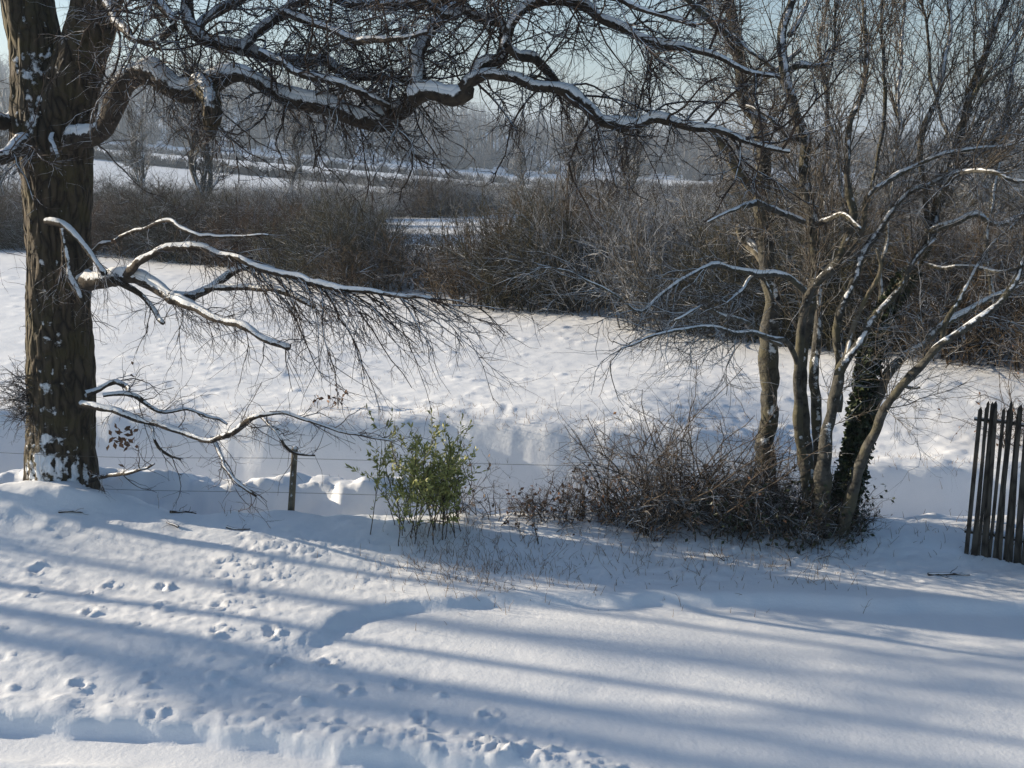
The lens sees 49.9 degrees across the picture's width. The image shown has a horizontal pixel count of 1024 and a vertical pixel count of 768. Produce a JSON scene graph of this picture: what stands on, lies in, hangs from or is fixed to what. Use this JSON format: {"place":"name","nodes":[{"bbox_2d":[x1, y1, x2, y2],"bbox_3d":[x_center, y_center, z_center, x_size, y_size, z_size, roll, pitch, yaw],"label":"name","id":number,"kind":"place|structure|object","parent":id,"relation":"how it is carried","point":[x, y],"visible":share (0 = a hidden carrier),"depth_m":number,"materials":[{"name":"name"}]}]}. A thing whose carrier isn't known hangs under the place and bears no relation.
{"place":"outdoors","nodes":[
{"label":"outdoors","id":0,"kind":"place"},
{"bbox_2d":[0,81,1023,767],"bbox_3d":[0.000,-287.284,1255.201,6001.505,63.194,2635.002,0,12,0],"label":"snowy ground","id":1,"kind":"structure","parent":0,"point":[134,633],"depth_m":9.14,"materials":[{"name":"snow"}]},
{"bbox_2d":[0,112,20,195],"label":"bare tree","id":2,"kind":"object","parent":1,"relation":"on","point":[3,146],"visible":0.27,"depth_m":50.97,"materials":[{"name":"grey plant"}]},
{"bbox_2d":[0,172,21,208],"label":"hedge shrub","id":3,"kind":"object","parent":1,"relation":"on","point":[17,189],"visible":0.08,"depth_m":47.73,"materials":[{"name":"brown plant"}]},
{"bbox_2d":[2,173,20,199],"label":"hedge shrub","id":4,"kind":"object","parent":1,"relation":"on","point":[11,186],"visible":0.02,"depth_m":52.62,"materials":[{"name":"brown plant"}]},
{"bbox_2d":[0,189,23,248],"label":"hedge shrub","id":5,"kind":"object","parent":1,"relation":"on","point":[3,216],"visible":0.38,"depth_m":37.44,"materials":[{"name":"brown plant"}]},
{"bbox_2d":[0,201,24,249],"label":"hedge shrub","id":6,"kind":"object","parent":1,"relation":"on","point":[12,233],"visible":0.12,"depth_m":36.30,"materials":[{"name":"brown plant"}]},
{"bbox_2d":[5,195,130,251],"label":"hedge shrub","id":7,"kind":"object","parent":1,"relation":"on","point":[92,224],"visible":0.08,"depth_m":35.80,"materials":[{"name":"brown plant"}]},
{"bbox_2d":[0,168,143,215],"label":"hedge shrub","id":8,"kind":"object","parent":1,"relation":"on","point":[93,194],"visible":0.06,"depth_m":41.34,"materials":[{"name":"brown plant"}]},
{"bbox_2d":[91,193,159,256],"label":"hedge shrub","id":9,"kind":"object","parent":1,"relation":"on","point":[95,223],"visible":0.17,"depth_m":34.63,"materials":[{"name":"brown plant"}]},
{"bbox_2d":[92,180,163,225],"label":"hedge shrub","id":10,"kind":"object","parent":1,"relation":"on","point":[110,199],"visible":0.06,"depth_m":37.85,"materials":[{"name":"brown plant"}]},
{"bbox_2d":[95,98,165,198],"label":"bare tree","id":11,"kind":"object","parent":1,"relation":"on","point":[139,157],"visible":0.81,"depth_m":56.22,"materials":[{"name":"grey plant"}]},
{"bbox_2d":[93,160,178,207],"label":"hedge shrub","id":12,"kind":"object","parent":1,"relation":"on","point":[109,183],"visible":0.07,"depth_m":49.87,"materials":[{"name":"brown plant"}]},
{"bbox_2d":[91,168,208,260],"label":"hedge shrub","id":13,"kind":"object","parent":1,"relation":"on","point":[116,224],"visible":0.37,"depth_m":33.63,"materials":[{"name":"brown plant"}]},
{"bbox_2d":[92,163,213,242],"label":"hedge shrub","id":14,"kind":"object","parent":1,"relation":"on","point":[154,192],"visible":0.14,"depth_m":39.20,"materials":[{"name":"brown plant"}]},
{"bbox_2d":[119,182,214,213],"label":"hedge shrub","id":15,"kind":"object","parent":1,"relation":"on","point":[169,200],"visible":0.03,"depth_m":43.38,"materials":[{"name":"brown plant"}]},
{"bbox_2d":[100,161,259,263],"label":"hedge shrub","id":16,"kind":"object","parent":1,"relation":"on","point":[151,239],"visible":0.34,"depth_m":32.66,"materials":[{"name":"brown plant"}]},
{"bbox_2d":[145,174,238,220],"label":"hedge shrub","id":17,"kind":"object","parent":1,"relation":"on","point":[197,196],"visible":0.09,"depth_m":37.44,"materials":[{"name":"brown plant"}]},
{"bbox_2d":[145,20,260,203],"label":"bare tree","id":18,"kind":"object","parent":1,"relation":"on","point":[193,167],"visible":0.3,"depth_m":41.04,"materials":[{"name":"grey plant"}]},
{"bbox_2d":[143,183,266,265],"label":"hedge shrub","id":19,"kind":"object","parent":1,"relation":"on","point":[199,217],"visible":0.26,"depth_m":32.24,"materials":[{"name":"brown plant"}]},
{"bbox_2d":[154,167,263,259],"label":"hedge shrub","id":20,"kind":"object","parent":1,"relation":"on","point":[211,210],"visible":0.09,"depth_m":33.37,"materials":[{"name":"brown plant"}]},
{"bbox_2d":[160,174,257,206],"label":"hedge shrub","id":21,"kind":"object","parent":1,"relation":"on","point":[245,188],"visible":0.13,"depth_m":56.64,"materials":[{"name":"brown plant"}]},
{"bbox_2d":[172,181,290,267],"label":"hedge shrub","id":22,"kind":"object","parent":1,"relation":"on","point":[218,218],"visible":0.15,"depth_m":30.95,"materials":[{"name":"brown plant"}]},
{"bbox_2d":[218,175,289,202],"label":"hedge shrub","id":23,"kind":"object","parent":1,"relation":"on","point":[255,186],"visible":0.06,"depth_m":74.12,"materials":[{"name":"brown plant"}]},
{"bbox_2d":[202,178,313,221],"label":"hedge shrub","id":24,"kind":"object","parent":1,"relation":"on","point":[283,197],"visible":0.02,"depth_m":33.87,"materials":[{"name":"brown plant"}]},
{"bbox_2d":[184,181,345,271],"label":"hedge shrub","id":25,"kind":"object","parent":1,"relation":"on","point":[286,218],"visible":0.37,"depth_m":29.89,"materials":[{"name":"brown plant"}]},
{"bbox_2d":[249,173,339,211],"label":"hedge shrub","id":26,"kind":"object","parent":1,"relation":"on","point":[287,189],"visible":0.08,"depth_m":56.18,"materials":[{"name":"brown plant"}]},
{"bbox_2d":[218,168,371,222],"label":"hedge shrub","id":27,"kind":"object","parent":1,"relation":"on","point":[268,187],"visible":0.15,"depth_m":42.94,"materials":[{"name":"brown plant"}]},
{"bbox_2d":[268,42,343,194],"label":"bare tree","id":28,"kind":"object","parent":1,"relation":"on","point":[297,165],"visible":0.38,"depth_m":60.47,"materials":[{"name":"grey plant"}]},
{"bbox_2d":[216,174,403,279],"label":"hedge shrub","id":29,"kind":"object","parent":1,"relation":"on","point":[276,258],"visible":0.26,"depth_m":28.28,"materials":[{"name":"brown plant"}]},
{"bbox_2d":[233,185,396,257],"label":"hedge shrub","id":30,"kind":"object","parent":1,"relation":"on","point":[303,207],"visible":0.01,"depth_m":32.27,"materials":[{"name":"brown plant"}]},
{"bbox_2d":[267,191,377,224],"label":"hedge shrub","id":31,"kind":"object","parent":1,"relation":"on","point":[322,207],"visible":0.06,"depth_m":40.49,"materials":[{"name":"brown plant"}]},
{"bbox_2d":[252,169,406,229],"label":"hedge shrub","id":32,"kind":"object","parent":1,"relation":"on","point":[304,195],"visible":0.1,"depth_m":42.91,"materials":[{"name":"brown plant"}]},
{"bbox_2d":[255,161,436,287],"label":"hedge shrub","id":33,"kind":"object","parent":1,"relation":"on","point":[344,221],"visible":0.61,"depth_m":26.89,"materials":[{"name":"brown plant"}]},
{"bbox_2d":[263,176,429,257],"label":"hedge shrub","id":34,"kind":"object","parent":1,"relation":"on","point":[378,212],"visible":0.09,"depth_m":32.40,"materials":[{"name":"brown plant"}]},
{"bbox_2d":[306,168,414,215],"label":"hedge shrub","id":35,"kind":"object","parent":1,"relation":"on","point":[394,203],"visible":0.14,"depth_m":55.45,"materials":[{"name":"brown plant"}]},
{"bbox_2d":[329,185,397,219],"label":"hedge shrub","id":36,"kind":"object","parent":1,"relation":"on","point":[370,200],"visible":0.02,"depth_m":48.60,"materials":[{"name":"brown plant"}]},
{"bbox_2d":[284,217,471,292],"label":"hedge shrub","id":37,"kind":"object","parent":1,"relation":"on","point":[397,269],"visible":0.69,"depth_m":25.80,"materials":[{"name":"brown plant"}]},
{"bbox_2d":[371,183,442,217],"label":"hedge shrub","id":38,"kind":"object","parent":1,"relation":"on","point":[405,214],"visible":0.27,"depth_m":58.83,"materials":[{"name":"brown plant"}]},
{"bbox_2d":[366,163,453,214],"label":"hedge shrub","id":39,"kind":"object","parent":1,"relation":"on","point":[409,185],"visible":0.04,"depth_m":64.64,"materials":[{"name":"brown plant"}]},
{"bbox_2d":[345,403,487,545],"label":"evergreen shrub","id":40,"kind":"object","parent":1,"relation":"on","point":[429,485],"visible":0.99,"depth_m":9.88,"materials":[{"name":"green plant"}]},
{"bbox_2d":[0,446,839,510],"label":"wire fence","id":41,"kind":"object","parent":1,"relation":"on","point":[292,493],"visible":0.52,"depth_m":10.54,"materials":[{"name":"weathered wood"},{"name":"wire"}]},
{"bbox_2d":[376,163,482,216],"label":"hedge shrub","id":42,"kind":"object","parent":1,"relation":"on","point":[408,186],"visible":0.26,"depth_m":61.47,"materials":[{"name":"brown plant"}]},
{"bbox_2d":[394,179,477,218],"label":"hedge shrub","id":43,"kind":"object","parent":1,"relation":"on","point":[426,209],"visible":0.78,"depth_m":57.88,"materials":[{"name":"brown plant"}]},
{"bbox_2d":[0,0,903,528],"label":"oak tree","id":44,"kind":"object","parent":1,"relation":"on","point":[56,124],"visible":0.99,"depth_m":9.04,"materials":[{"name":"brown plant"}]},
{"bbox_2d":[308,384,347,408],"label":"sprig","id":45,"kind":"object","parent":44,"relation":"attached to","point":[328,401],"visible":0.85,"depth_m":14.26,"materials":[{"name":"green plant"}]},
{"bbox_2d":[1,135,905,190],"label":"hedgerow","id":46,"kind":"object","parent":1,"relation":"on","point":[384,169],"visible":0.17,"depth_m":227.61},
{"bbox_2d":[432,178,497,216],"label":"hedge shrub","id":47,"kind":"object","parent":1,"relation":"on","point":[473,197],"visible":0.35,"depth_m":61.53,"materials":[{"name":"brown plant"}]},
{"bbox_2d":[424,171,509,215],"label":"hedge shrub","id":48,"kind":"object","parent":1,"relation":"on","point":[491,192],"visible":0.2,"depth_m":64.33,"materials":[{"name":"brown plant"}]},
{"bbox_2d":[388,413,556,542],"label":"thin bush","id":49,"kind":"object","parent":1,"relation":"on","point":[464,504],"visible":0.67,"depth_m":10.42,"materials":[{"name":"brown plant"}]},
{"bbox_2d":[378,198,579,310],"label":"hedge shrub","id":50,"kind":"object","parent":1,"relation":"on","point":[456,280],"visible":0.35,"depth_m":23.36,"materials":[{"name":"brown plant"}]},
{"bbox_2d":[373,163,600,289],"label":"hedge shrub","id":51,"kind":"object","parent":1,"relation":"on","point":[446,222],"visible":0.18,"depth_m":25.84,"materials":[{"name":"brown plant"}]},
{"bbox_2d":[476,173,538,213],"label":"hedge shrub","id":52,"kind":"object","parent":1,"relation":"on","point":[506,194],"visible":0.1,"depth_m":71.32,"materials":[{"name":"brown plant"}]},
{"bbox_2d":[1,137,1017,197],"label":"hedgerow","id":53,"kind":"object","parent":1,"relation":"on","point":[165,162],"visible":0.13,"depth_m":151.18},
{"bbox_2d":[0,52,1023,187],"bbox_3d":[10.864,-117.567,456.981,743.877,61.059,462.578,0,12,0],"label":"woods","id":54,"kind":"object","parent":1,"relation":"on","point":[480,148],"visible":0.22,"depth_m":316.61,"materials":[{"name":"grey plant"}]},
{"bbox_2d":[0,81,1023,188],"bbox_3d":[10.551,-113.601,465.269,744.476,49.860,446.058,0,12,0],"label":"undergrowth","id":55,"kind":"object","parent":1,"relation":"on","point":[466,163],"visible":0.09,"depth_m":295.93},
{"bbox_2d":[1,300,1022,630],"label":"dry weeds","id":56,"kind":"object","parent":1,"relation":"on","point":[489,564],"visible":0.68,"depth_m":9.68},
{"bbox_2d":[491,178,561,213],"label":"hedge shrub","id":57,"kind":"object","parent":1,"relation":"on","point":[523,189],"visible":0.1,"depth_m":73.59,"materials":[{"name":"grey plant"}]},
{"bbox_2d":[504,95,554,196],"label":"bare tree","id":58,"kind":"object","parent":1,"relation":"on","point":[519,160],"visible":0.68,"depth_m":73.34,"materials":[{"name":"grey plant"}]},
{"bbox_2d":[414,144,671,316],"bbox_3d":[0.901,-3.053,22.775,5.893,3.786,4.672,-2,12,-10],"label":"hedge shrub","id":59,"kind":"object","parent":1,"relation":"on","point":[487,269],"visible":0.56,"depth_m":22.43,"materials":[{"name":"brown plant"}]},
{"bbox_2d":[487,161,629,226],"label":"hedge shrub","id":60,"kind":"object","parent":1,"relation":"on","point":[547,194],"visible":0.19,"depth_m":46.40,"materials":[{"name":"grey plant"}]},
{"bbox_2d":[458,145,674,305],"bbox_3d":[1.324,-3.445,24.352,5.717,3.708,3.943,-2,12,-9],"label":"hedge shrub","id":61,"kind":"object","parent":1,"relation":"on","point":[567,208],"visible":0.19,"depth_m":23.70,"materials":[{"name":"brown plant"}]},
{"bbox_2d":[534,55,617,205],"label":"bare tree","id":62,"kind":"object","parent":1,"relation":"on","point":[576,153],"visible":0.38,"depth_m":46.38,"materials":[{"name":"grey plant"}]},
{"bbox_2d":[494,459,669,543],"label":"bramble thicket","id":63,"kind":"object","parent":1,"relation":"on","point":[544,503],"visible":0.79,"depth_m":10.27,"materials":[{"name":"brown plant"}]},
{"bbox_2d":[479,176,692,238],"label":"hedge shrub","id":64,"kind":"object","parent":1,"relation":"on","point":[593,203],"visible":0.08,"depth_m":30.90,"materials":[{"name":"brown plant"}]},
{"bbox_2d":[540,171,648,220],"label":"hedge shrub","id":65,"kind":"object","parent":1,"relation":"on","point":[601,196],"visible":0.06,"depth_m":45.22,"materials":[{"name":"brown plant"}]},
{"bbox_2d":[559,176,653,211],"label":"hedge shrub","id":66,"kind":"object","parent":1,"relation":"on","point":[614,195],"visible":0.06,"depth_m":46.21,"materials":[{"name":"brown plant"}]},
{"bbox_2d":[489,157,733,320],"bbox_3d":[2.125,-2.840,22.320,5.138,3.780,4.406,4,13,17],"label":"hedge shrub","id":67,"kind":"object","parent":1,"relation":"on","point":[569,288],"visible":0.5,"depth_m":21.98,"materials":[{"name":"brown plant"}]},
{"bbox_2d":[587,46,663,199],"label":"bare tree","id":68,"kind":"object","parent":1,"relation":"on","point":[637,165],"visible":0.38,"depth_m":48.55,"materials":[{"name":"grey plant"}]},
{"bbox_2d":[583,167,695,208],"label":"hedge shrub","id":69,"kind":"object","parent":1,"relation":"on","point":[645,190],"visible":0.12,"depth_m":54.27,"materials":[{"name":"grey plant"}]},
{"bbox_2d":[605,174,736,234],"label":"hedge shrub","id":70,"kind":"object","parent":1,"relation":"on","point":[672,200],"visible":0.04,"depth_m":36.48,"materials":[{"name":"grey plant"}]},
{"bbox_2d":[566,161,800,339],"bbox_3d":[3.192,-2.396,20.480,4.499,3.690,4.406,-1,12,-7],"label":"hedge shrub","id":71,"kind":"object","parent":1,"relation":"on","point":[623,282],"visible":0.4,"depth_m":20.07,"materials":[{"name":"brown plant"}]},
{"bbox_2d":[534,352,847,546],"bbox_3d":[1.619,0.710,10.184,2.826,2.149,2.798,0,12,0],"label":"arching shrub","id":72,"kind":"object","parent":1,"relation":"on","point":[665,455],"visible":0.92,"depth_m":10.06,"materials":[{"name":"brown plant"}]},
{"bbox_2d":[652,170,742,206],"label":"hedge shrub","id":73,"kind":"object","parent":1,"relation":"on","point":[689,188],"visible":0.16,"depth_m":50.44,"materials":[{"name":"brown plant"}]},
{"bbox_2d":[602,178,794,267],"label":"hedge shrub","id":74,"kind":"object","parent":1,"relation":"on","point":[659,203],"visible":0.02,"depth_m":28.97,"materials":[{"name":"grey plant"}]},
{"bbox_2d":[660,185,745,214],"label":"hedge shrub","id":75,"kind":"object","parent":1,"relation":"on","point":[700,199],"visible":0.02,"depth_m":43.72,"materials":[{"name":"brown plant"}]},
{"bbox_2d":[645,180,778,223],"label":"hedge shrub","id":76,"kind":"object","parent":1,"relation":"on","point":[703,207],"visible":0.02,"depth_m":34.52,"materials":[{"name":"brown plant"}]},
{"bbox_2d":[620,438,804,544],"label":"shrub","id":77,"kind":"object","parent":1,"relation":"on","point":[654,516],"visible":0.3,"depth_m":10.10,"materials":[{"name":"brown plant"}]},
{"bbox_2d":[710,141,749,191],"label":"bare tree","id":78,"kind":"object","parent":1,"relation":"on","point":[729,167],"visible":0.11,"depth_m":58.46,"materials":[{"name":"grey plant"}]},
{"bbox_2d":[694,170,772,196],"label":"hedge shrub","id":79,"kind":"object","parent":1,"relation":"on","point":[722,189],"visible":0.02,"depth_m":57.79,"materials":[{"name":"brown plant"}]},
{"bbox_2d":[454,0,1023,538],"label":"many stemmed tree","id":80,"kind":"object","parent":1,"relation":"on","point":[866,410],"visible":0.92,"depth_m":9.39,"materials":[{"name":"brown plant"}]},
{"bbox_2d":[603,143,886,351],"bbox_3d":[4.303,-2.290,19.425,5.448,4.282,4.740,6,13,27],"label":"hedge shrub","id":81,"kind":"object","parent":1,"relation":"on","point":[720,276],"visible":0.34,"depth_m":18.99,"materials":[{"name":"brown plant"}]},
{"bbox_2d":[628,0,864,511],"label":"slender tree","id":82,"kind":"object","parent":1,"relation":"on","point":[772,364],"visible":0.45,"depth_m":9.95,"materials":[{"name":"brown plant"}]},
{"bbox_2d":[702,167,831,219],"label":"hedge shrub","id":83,"kind":"object","parent":1,"relation":"on","point":[769,196],"visible":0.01,"depth_m":41.98,"materials":[{"name":"brown plant"}]},
{"bbox_2d":[672,179,876,235],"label":"hedge shrub","id":84,"kind":"object","parent":1,"relation":"on","point":[747,210],"visible":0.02,"depth_m":29.75,"materials":[{"name":"brown plant"}]},
{"bbox_2d":[678,448,895,565],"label":"bramble thicket","id":85,"kind":"object","parent":1,"relation":"on","point":[766,522],"visible":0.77,"depth_m":9.88,"materials":[{"name":"brown plant"}]},
{"bbox_2d":[675,178,918,281],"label":"hedge shrub","id":86,"kind":"object","parent":1,"relation":"on","point":[772,223],"visible":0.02,"depth_m":26.90,"materials":[{"name":"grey plant"}]},
{"bbox_2d":[728,143,915,316],"bbox_3d":[6.310,-2.916,21.650,5.246,3.873,3.943,-8,14,-32],"label":"hedge shrub","id":87,"kind":"object","parent":1,"relation":"on","point":[872,211],"visible":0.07,"depth_m":21.71,"materials":[{"name":"brown plant"}]},
{"bbox_2d":[702,152,1005,354],"bbox_3d":[5.701,-2.085,18.303,5.260,3.815,4.672,3,12,14],"label":"hedge shrub","id":88,"kind":"object","parent":1,"relation":"on","point":[827,320],"visible":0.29,"depth_m":18.10,"materials":[{"name":"brown plant"}]},
{"bbox_2d":[812,181,918,223],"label":"hedge shrub","id":89,"kind":"object","parent":1,"relation":"on","point":[858,195],"visible":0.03,"depth_m":44.89,"materials":[{"name":"brown plant"}]},
{"bbox_2d":[852,80,930,208],"bbox_3d":[13.297,-7.785,39.193,2.611,5.837,3.434,-9,15,-37],"label":"bare tree","id":90,"kind":"object","parent":1,"relation":"on","point":[874,154],"visible":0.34,"depth_m":39.04,"materials":[{"name":"grey plant"}]},
{"bbox_2d":[831,197,1015,288],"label":"hedge shrub","id":91,"kind":"object","parent":1,"relation":"on","point":[940,245],"visible":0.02,"depth_m":25.85,"materials":[{"name":"brown plant"}]},
{"bbox_2d":[830,175,1023,381],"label":"hedge shrub","id":92,"kind":"object","parent":1,"relation":"on","point":[977,341],"visible":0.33,"depth_m":17.11,"materials":[{"name":"brown plant"}]},
{"bbox_2d":[888,191,975,233],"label":"hedge shrub","id":93,"kind":"object","parent":1,"relation":"on","point":[931,207],"visible":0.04,"depth_m":38.92,"materials":[{"name":"brown plant"}]},
{"bbox_2d":[901,188,974,226],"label":"hedge shrub","id":94,"kind":"object","parent":1,"relation":"on","point":[931,204],"visible":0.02,"depth_m":46.10,"materials":[{"name":"brown plant"}]},
{"bbox_2d":[867,193,1023,283],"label":"hedge shrub","id":95,"kind":"object","parent":1,"relation":"on","point":[966,231],"visible":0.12,"depth_m":27.26,"materials":[{"name":"brown plant"}]},
{"bbox_2d":[927,566,969,578],"bbox_3d":[3.693,1.579,9.279,0.351,0.112,0.082,0,12,0],"label":"fallen stick","id":96,"kind":"object","parent":1,"relation":"on","point":[932,574],"visible":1,"depth_m":9.29,"materials":[{"name":"brown wood"}]},
{"bbox_2d":[908,157,1017,208],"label":"hedge shrub","id":97,"kind":"object","parent":1,"relation":"on","point":[970,193],"visible":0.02,"depth_m":48.47,"materials":[{"name":"brown plant"}]},
{"bbox_2d":[907,167,1023,237],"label":"hedge shrub","id":98,"kind":"object","parent":1,"relation":"on","point":[1020,190],"visible":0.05,"depth_m":36.29,"materials":[{"name":"brown plant"}]},
{"bbox_2d":[916,250,1023,376],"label":"hedge shrub","id":99,"kind":"object","parent":1,"relation":"on","point":[1008,351],"visible":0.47,"depth_m":16.47,"materials":[{"name":"brown plant"}]},
{"bbox_2d":[930,334,1023,452],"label":"twiggy bush","id":100,"kind":"object","parent":1,"relation":"on","point":[1005,404],"visible":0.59,"depth_m":14.05,"materials":[{"name":"brown plant"}]},
{"bbox_2d":[937,91,1023,221],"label":"bare tree","id":101,"kind":"object","parent":1,"relation":"on","point":[988,180],"visible":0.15,"depth_m":33.60,"materials":[{"name":"grey plant"}]},
{"bbox_2d":[964,401,1023,564],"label":"picket fence","id":102,"kind":"object","parent":1,"relation":"on","point":[984,546],"visible":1,"depth_m":9.45,"materials":[{"name":"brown wood"}]},
{"bbox_2d":[0,0,1023,150],"label":"sky","id":103,"kind":"structure","parent":0,"point":[595,71],"materials":[{"name":"blue"}]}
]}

